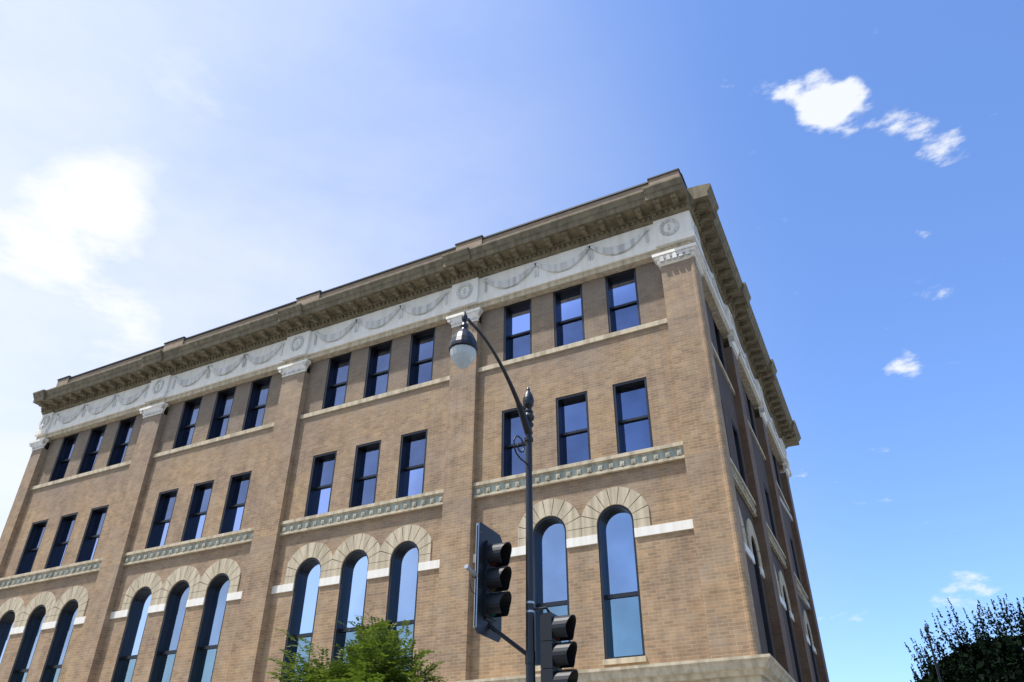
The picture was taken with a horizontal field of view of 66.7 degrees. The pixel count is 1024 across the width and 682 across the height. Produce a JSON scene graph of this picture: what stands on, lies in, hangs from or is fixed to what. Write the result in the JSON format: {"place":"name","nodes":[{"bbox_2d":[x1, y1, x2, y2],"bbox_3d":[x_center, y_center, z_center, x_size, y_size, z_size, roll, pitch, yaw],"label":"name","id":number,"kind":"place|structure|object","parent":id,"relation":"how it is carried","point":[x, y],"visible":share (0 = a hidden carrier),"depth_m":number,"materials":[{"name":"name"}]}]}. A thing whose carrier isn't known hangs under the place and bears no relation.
{"place":"outdoors","nodes":[
{"label":"outdoors","id":0,"kind":"place"},
{"bbox_2d":[266,610,448,681],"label":"street tree","id":1,"kind":"object","parent":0,"point":[377,646],"visible":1,"depth_m":12.65,"materials":[{"name":"green plant"}]},
{"bbox_2d":[0,0,1023,681],"label":"sky","id":2,"kind":"structure","parent":0,"point":[170,170],"materials":[{"name":"blue"}]},
{"bbox_2d":[449,311,577,681],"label":"street light","id":3,"kind":"object","parent":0,"point":[491,574],"visible":1,"depth_m":10.77,"materials":[{"name":"black paint"}]},
{"bbox_2d":[453,653,795,681],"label":"building ground floor","id":4,"kind":"structure","parent":0,"point":[760,668],"depth_m":17.00,"materials":[{"name":"stone"}]},
{"bbox_2d":[652,210,761,658],"bbox_3d":[5.030,1.813,20.663,1.334,12.620,1.333,-15,-36,23],"label":"pilaster","id":5,"kind":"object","parent":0,"point":[728,606],"depth_m":19.55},
{"bbox_2d":[924,624,941,681],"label":"street lamp","id":6,"kind":"object","parent":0,"point":[926,630],"visible":1,"depth_m":33.72,"materials":[{"name":"grey metal"}]},
{"bbox_3d":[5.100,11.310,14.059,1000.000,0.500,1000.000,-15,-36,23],"label":"ground","id":7,"kind":"structure","parent":0,"visible":0},
{"bbox_2d":[44,323,809,681],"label":"window panes","id":8,"kind":"structure","parent":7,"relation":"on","point":[626,627],"depth_m":20.86,"materials":[{"name":"blue glass"}]},
{"bbox_2d":[0,224,709,681],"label":"building facade","id":9,"kind":"structure","parent":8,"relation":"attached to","point":[226,520],"depth_m":24.49,"materials":[{"name":"brown brick"}]},
{"bbox_2d":[33,175,800,448],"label":"cornice","id":10,"kind":"structure","parent":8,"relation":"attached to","point":[648,205],"depth_m":27.50,"materials":[{"name":"beige stone"}]},
{"bbox_2d":[56,168,686,386],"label":"parapet","id":11,"kind":"structure","parent":10,"relation":"on","point":[469,243],"depth_m":28.65,"materials":[{"name":"stone"}]},
{"bbox_2d":[700,244,828,681],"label":"building facade","id":12,"kind":"structure","parent":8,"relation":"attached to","point":[789,633],"depth_m":26.11,"materials":[{"name":"brown brick"}]},
{"bbox_2d":[904,593,1023,681],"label":"tree","id":13,"kind":"object","parent":7,"relation":"on","point":[984,658],"visible":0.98,"depth_m":35.61,"materials":[{"name":"green plant"}]}
]}

